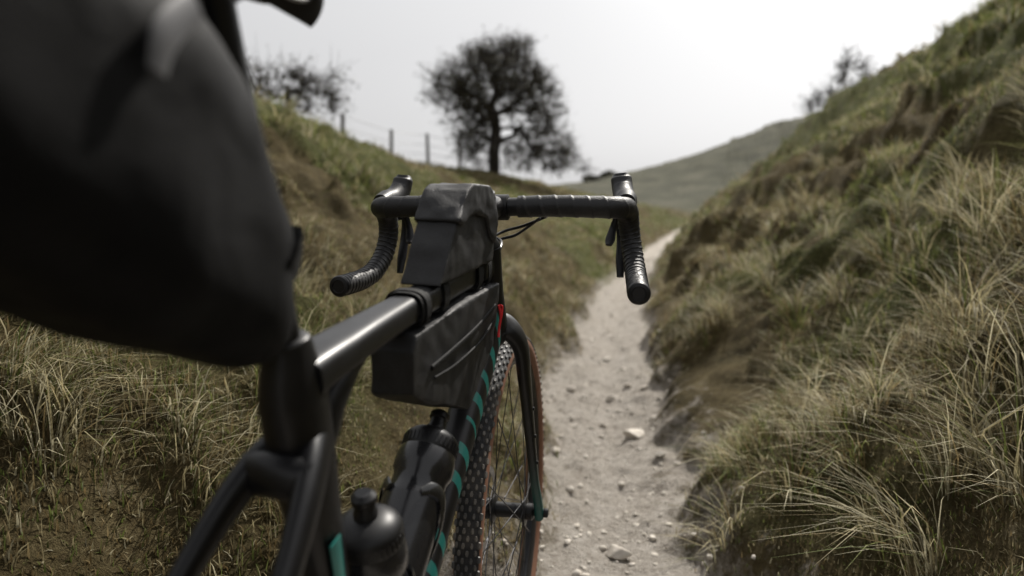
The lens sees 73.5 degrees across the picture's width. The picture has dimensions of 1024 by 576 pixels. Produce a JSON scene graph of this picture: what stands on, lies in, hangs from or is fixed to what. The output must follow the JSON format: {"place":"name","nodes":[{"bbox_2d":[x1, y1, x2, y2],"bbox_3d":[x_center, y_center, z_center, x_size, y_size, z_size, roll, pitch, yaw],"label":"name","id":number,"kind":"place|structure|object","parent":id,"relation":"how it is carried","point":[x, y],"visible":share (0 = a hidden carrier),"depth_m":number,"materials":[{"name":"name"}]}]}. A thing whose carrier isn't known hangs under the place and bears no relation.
{"place":"outdoors","nodes":[
{"label":"outdoors","id":0,"kind":"place"},
{"bbox_2d":[0,0,1023,575],"bbox_3d":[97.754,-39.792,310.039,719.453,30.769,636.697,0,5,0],"label":"ground","id":1,"kind":"structure","parent":0,"point":[714,374],"depth_m":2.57,"materials":[{"name":"green plant"}]},
{"bbox_2d":[245,36,361,125],"bbox_3d":[-5.577,-4.490,15.230,4.648,2.183,2.645,0,5,0],"label":"hawthorn bush","id":2,"kind":"object","parent":1,"relation":"on","point":[306,84],"visible":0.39,"depth_m":14.94,"materials":[{"name":"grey plant"}]},
{"bbox_2d":[248,63,460,168],"bbox_3d":[-4.519,-4.670,21.495,1.266,1.809,15.548,1,5,13],"label":"wire fence","id":3,"kind":"object","parent":1,"relation":"on","point":[427,142],"visible":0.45,"depth_m":24.88,"materials":[{"name":"grey"}]},
{"bbox_2d":[413,24,598,180],"bbox_3d":[-0.173,-8.000,30.007,8.249,6.780,4.871,0,5,0],"label":"hawthorn tree","id":4,"kind":"object","parent":1,"relation":"on","point":[493,61],"visible":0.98,"depth_m":29.52,"materials":[{"name":"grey plant"}]},
{"bbox_2d":[582,170,616,181],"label":"distant scrub","id":5,"kind":"object","parent":1,"relation":"on","point":[607,173],"visible":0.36,"depth_m":83.12,"materials":[{"name":"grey plant"}]},
{"bbox_2d":[794,43,883,119],"bbox_3d":[8.994,-5.391,18.159,2.422,2.258,2.123,5,7,43],"label":"hawthorn bush","id":6,"kind":"object","parent":1,"relation":"on","point":[838,81],"visible":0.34,"depth_m":18.04,"materials":[{"name":"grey plant"}]},
{"bbox_2d":[236,0,988,184],"label":"sky","id":7,"kind":"structure","parent":0,"point":[650,82],"materials":[{"name":"white"}]},
{"bbox_2d":[542,230,696,575],"bbox_3d":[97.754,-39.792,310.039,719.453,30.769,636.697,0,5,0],"label":"path","id":8,"kind":"structure","parent":0,"point":[583,549],"depth_m":2.66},
{"bbox_2d":[166,0,650,575],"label":"bicycle","id":9,"kind":"object","parent":8,"relation":"on","point":[288,458],"visible":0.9,"depth_m":0.77,"materials":[{"name":"black paint"}]},
{"bbox_2d":[0,0,306,368],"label":"saddle bag","id":10,"kind":"object","parent":9,"relation":"on","point":[142,208],"visible":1,"depth_m":0.33,"materials":[{"name":"black fabric"}]},
{"bbox_2d":[342,487,409,575],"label":"water bottle","id":11,"kind":"object","parent":9,"relation":"in","point":[376,544],"visible":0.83,"depth_m":0.71,"materials":[{"name":"black plastic"}]},
{"bbox_2d":[380,409,458,575],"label":"water bottle","id":12,"kind":"object","parent":9,"relation":"in","point":[427,453],"visible":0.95,"depth_m":0.85,"materials":[{"name":"black plastic"}]},
{"bbox_2d":[371,261,502,408],"bbox_3d":[-0.089,0.065,0.931,0.066,0.218,0.324,4,5,16],"label":"frame bag","id":13,"kind":"object","parent":9,"relation":"hanging from","point":[430,359],"visible":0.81,"depth_m":0.86,"materials":[{"name":"black fabric"}]},
{"bbox_2d":[401,183,497,313],"bbox_3d":[-0.082,-0.059,0.939,0.068,0.174,0.213,4,5,16],"label":"top tube bag","id":14,"kind":"object","parent":9,"relation":"attached to","point":[455,234],"visible":0.99,"depth_m":0.89,"materials":[{"name":"black fabric"}]},
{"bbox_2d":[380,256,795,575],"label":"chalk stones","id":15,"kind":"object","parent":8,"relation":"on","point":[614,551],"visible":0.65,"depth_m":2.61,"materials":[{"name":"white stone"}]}
]}

